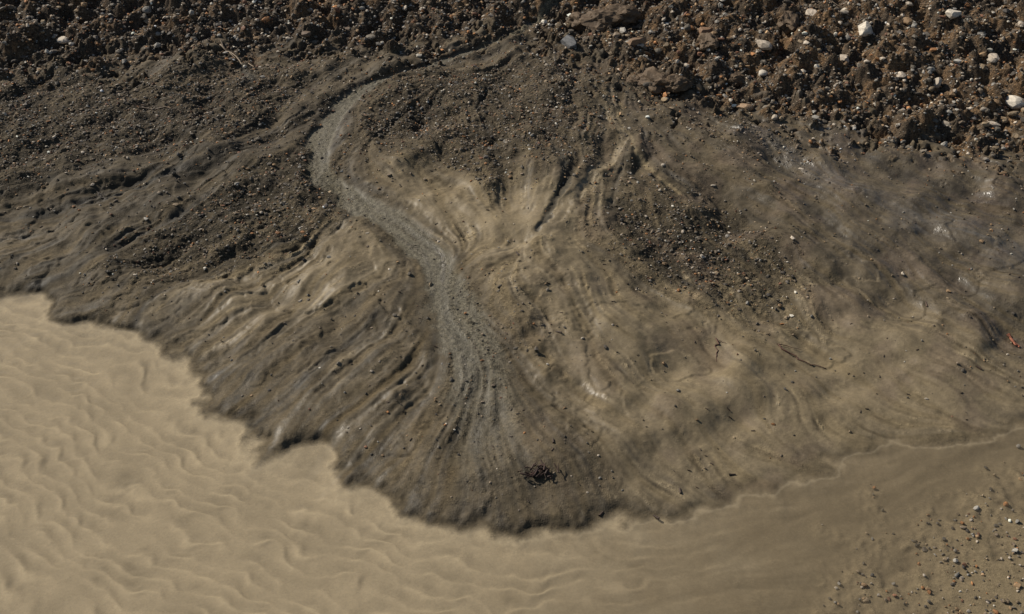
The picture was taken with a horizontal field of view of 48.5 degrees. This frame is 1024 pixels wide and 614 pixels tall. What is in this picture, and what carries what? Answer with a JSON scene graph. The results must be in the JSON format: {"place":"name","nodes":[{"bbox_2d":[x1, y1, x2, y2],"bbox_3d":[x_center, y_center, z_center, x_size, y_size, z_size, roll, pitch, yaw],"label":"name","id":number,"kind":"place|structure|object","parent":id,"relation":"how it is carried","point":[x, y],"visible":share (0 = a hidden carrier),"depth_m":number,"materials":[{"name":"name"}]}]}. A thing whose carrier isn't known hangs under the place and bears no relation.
{"place":"outdoors","nodes":[
{"label":"outdoors","id":0,"kind":"place"},
{"bbox_2d":[0,0,1023,613],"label":"ground","id":1,"kind":"structure","parent":0,"point":[168,456],"depth_m":9.75,"materials":[{"name":"brown soil"}]},
{"bbox_2d":[132,103,179,110],"bbox_3d":[-3.939,-2.232,12.697,0.618,0.074,0.122,11,37,14],"label":"twig","id":2,"kind":"object","parent":1,"relation":"on","point":[153,107],"visible":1,"depth_m":12.71,"materials":[{"name":"brown wood"}]},
{"bbox_2d":[219,40,253,66],"bbox_3d":[-3.289,-3.005,13.569,0.064,0.149,0.748,-29,45,-34],"label":"twig","id":3,"kind":"object","parent":1,"relation":"on","point":[222,46],"visible":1,"depth_m":13.65,"materials":[{"name":"brown wood"}]},
{"bbox_2d":[301,30,310,36],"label":"rock","id":4,"kind":"object","parent":1,"relation":"on","point":[305,33],"visible":1,"depth_m":13.78,"materials":[{"name":"stone"}]},
{"bbox_2d":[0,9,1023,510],"bbox_3d":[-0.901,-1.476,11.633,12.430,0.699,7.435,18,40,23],"label":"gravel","id":5,"kind":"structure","parent":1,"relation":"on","point":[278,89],"depth_m":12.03,"materials":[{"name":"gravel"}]},
{"bbox_2d":[0,0,1023,187],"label":"bank gravel","id":6,"kind":"structure","parent":1,"relation":"on","point":[616,35],"depth_m":13.33,"materials":[{"name":"brown gravel"}]},
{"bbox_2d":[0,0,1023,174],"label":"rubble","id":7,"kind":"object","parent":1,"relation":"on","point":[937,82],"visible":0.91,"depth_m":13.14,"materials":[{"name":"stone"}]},
{"bbox_2d":[518,459,558,479],"bbox_3d":[0.191,1.192,8.339,0.303,0.080,0.186,0,36,0],"label":"driftwood debris","id":8,"kind":"object","parent":1,"relation":"on","point":[543,467],"visible":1,"depth_m":8.32,"materials":[{"name":"brown wood"}]},
{"bbox_2d":[560,35,576,48],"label":"rock","id":9,"kind":"object","parent":1,"relation":"on","point":[568,41],"visible":1,"depth_m":13.44,"materials":[{"name":"stone"}]},
{"bbox_2d":[567,12,583,30],"bbox_3d":[0.847,-3.468,13.905,0.355,0.221,0.278,0,36,0],"label":"soil clod","id":10,"kind":"object","parent":1,"relation":"on","point":[574,20],"visible":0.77,"depth_m":13.86,"materials":[{"name":"soil"}]},
{"bbox_2d":[579,8,623,32],"bbox_3d":[1.061,-3.470,13.825,0.565,0.290,0.420,24,42,29],"label":"soil clod","id":11,"kind":"object","parent":1,"relation":"on","point":[601,20],"visible":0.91,"depth_m":13.70,"materials":[{"name":"soil"}]},
{"bbox_2d":[604,3,642,24],"bbox_3d":[1.350,-3.555,13.864,0.422,0.272,0.352,28,45,33],"label":"soil clod","id":12,"kind":"object","parent":1,"relation":"on","point":[630,14],"visible":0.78,"depth_m":13.76,"materials":[{"name":"soil"}]},
{"bbox_2d":[625,75,641,85],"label":"soil clod","id":13,"kind":"object","parent":1,"relation":"on","point":[636,78],"visible":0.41,"depth_m":12.92,"materials":[{"name":"soil"}]},
{"bbox_2d":[628,38,645,45],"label":"rock","id":14,"kind":"object","parent":1,"relation":"on","point":[634,41],"visible":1,"depth_m":13.32,"materials":[{"name":"stone"}]},
{"bbox_2d":[637,66,668,93],"bbox_3d":[1.607,-2.547,12.882,0.327,0.298,0.515,-20,41,-26],"label":"soil clod","id":15,"kind":"object","parent":1,"relation":"on","point":[653,75],"visible":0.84,"depth_m":12.78,"materials":[{"name":"soil"}]},
{"bbox_2d":[665,74,692,92],"bbox_3d":[1.867,-2.507,12.777,0.347,0.204,0.252,-14,38,-18],"label":"soil clod","id":16,"kind":"object","parent":1,"relation":"on","point":[677,83],"visible":1,"depth_m":12.70,"materials":[{"name":"soil"}]},
{"bbox_2d":[385,145,1022,519],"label":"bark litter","id":17,"kind":"object","parent":1,"relation":"on","point":[680,491],"visible":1,"depth_m":9.53,"materials":[{"name":"brown wood"}]},
{"bbox_2d":[699,27,712,33],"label":"rock","id":18,"kind":"object","parent":1,"relation":"on","point":[705,29],"visible":0.71,"depth_m":13.37,"materials":[{"name":"stone"}]},
{"bbox_2d":[697,32,718,50],"bbox_3d":[2.275,-3.074,13.215,0.246,0.203,0.353,0,36,0],"label":"soil clod","id":19,"kind":"object","parent":1,"relation":"on","point":[707,40],"visible":0.98,"depth_m":13.13,"materials":[{"name":"soil"}]},
{"bbox_2d":[696,6,728,33],"bbox_3d":[2.391,-3.396,13.511,0.563,0.237,0.074,-24,42,-29],"label":"twig","id":20,"kind":"object","parent":1,"relation":"on","point":[710,26],"visible":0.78,"depth_m":13.53,"materials":[{"name":"brown wood"}]},
{"bbox_2d":[714,338,721,361],"bbox_3d":[1.742,0.359,9.520,0.099,0.037,0.287,6,36,8],"label":"twig","id":21,"kind":"object","parent":1,"relation":"on","point":[716,348],"visible":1,"depth_m":9.55,"materials":[{"name":"brown wood"}]},
{"bbox_2d":[726,73,744,86],"bbox_3d":[2.563,-2.582,12.927,0.196,0.145,0.244,28,44,33],"label":"soil clod","id":22,"kind":"object","parent":1,"relation":"on","point":[736,79],"visible":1,"depth_m":12.87,"materials":[{"name":"soil"}]},
{"bbox_2d":[736,103,753,110],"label":"rock","id":23,"kind":"object","parent":1,"relation":"on","point":[750,107],"visible":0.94,"depth_m":12.51,"materials":[{"name":"stone"}]},
{"bbox_2d":[758,70,767,76],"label":"rock","id":24,"kind":"object","parent":1,"relation":"on","point":[762,73],"visible":1,"depth_m":12.94,"materials":[{"name":"stone"}]},
{"bbox_2d":[756,40,771,49],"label":"rock","id":25,"kind":"object","parent":1,"relation":"on","point":[764,45],"visible":1,"depth_m":13.13,"materials":[{"name":"stone"}]},
{"bbox_2d":[777,11,799,33],"bbox_3d":[3.267,-3.359,13.426,0.277,0.233,0.441,0,36,0],"label":"soil clod","id":26,"kind":"object","parent":1,"relation":"on","point":[788,22],"visible":1,"depth_m":13.34,"materials":[{"name":"soil"}]},
{"bbox_2d":[778,344,825,368],"bbox_3d":[2.432,0.402,9.536,0.443,0.087,0.155,26,44,31],"label":"twig","id":27,"kind":"object","parent":1,"relation":"on","point":[796,355],"visible":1,"depth_m":9.53,"materials":[{"name":"brown wood"}]},
{"bbox_2d":[805,8,816,15],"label":"rock","id":28,"kind":"object","parent":1,"relation":"on","point":[810,12],"visible":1,"depth_m":13.44,"materials":[{"name":"stone"}]},
{"bbox_2d":[812,0,852,6],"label":"twig","id":29,"kind":"object","parent":1,"relation":"on","point":[817,1],"visible":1,"depth_m":13.55,"materials":[{"name":"brown wood"}]},
{"bbox_2d":[840,54,848,61],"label":"rock","id":30,"kind":"object","parent":1,"relation":"on","point":[844,57],"visible":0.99,"depth_m":12.94,"materials":[{"name":"stone"}]},
{"bbox_2d":[858,21,872,36],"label":"rock","id":31,"kind":"object","parent":1,"relation":"on","point":[865,28],"visible":1,"depth_m":13.11,"materials":[{"name":"stone"}]},
{"bbox_2d":[896,71,905,77],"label":"rock","id":32,"kind":"object","parent":1,"relation":"on","point":[901,74],"visible":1,"depth_m":12.65,"materials":[{"name":"stone"}]},
{"bbox_2d":[821,444,1023,613],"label":"shore pebbles","id":33,"kind":"object","parent":1,"relation":"on","point":[1017,585],"visible":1,"depth_m":7.78,"materials":[{"name":"stone"}]},
{"bbox_2d":[945,9,961,19],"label":"rock","id":34,"kind":"object","parent":1,"relation":"on","point":[951,14],"visible":1,"depth_m":13.12,"materials":[{"name":"stone"}]},
{"bbox_2d":[988,53,999,60],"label":"rock","id":35,"kind":"object","parent":1,"relation":"on","point":[995,56],"visible":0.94,"depth_m":12.70,"materials":[{"name":"stone"}]},
{"bbox_2d":[988,121,1000,126],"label":"rock","id":36,"kind":"object","parent":1,"relation":"on","point":[994,124],"visible":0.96,"depth_m":12.17,"materials":[{"name":"stone"}]},
{"bbox_2d":[1006,333,1019,347],"bbox_3d":[4.289,0.289,9.734,0.038,0.040,0.176,-9,37,-12],"label":"twig","id":37,"kind":"object","parent":1,"relation":"on","point":[1012,340],"visible":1,"depth_m":9.74,"materials":[{"name":"brown wood"}]},
{"bbox_2d":[1006,95,1023,109],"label":"rock","id":38,"kind":"object","parent":1,"relation":"on","point":[1014,102],"visible":0.98,"depth_m":12.38,"materials":[{"name":"stone"}]}
]}

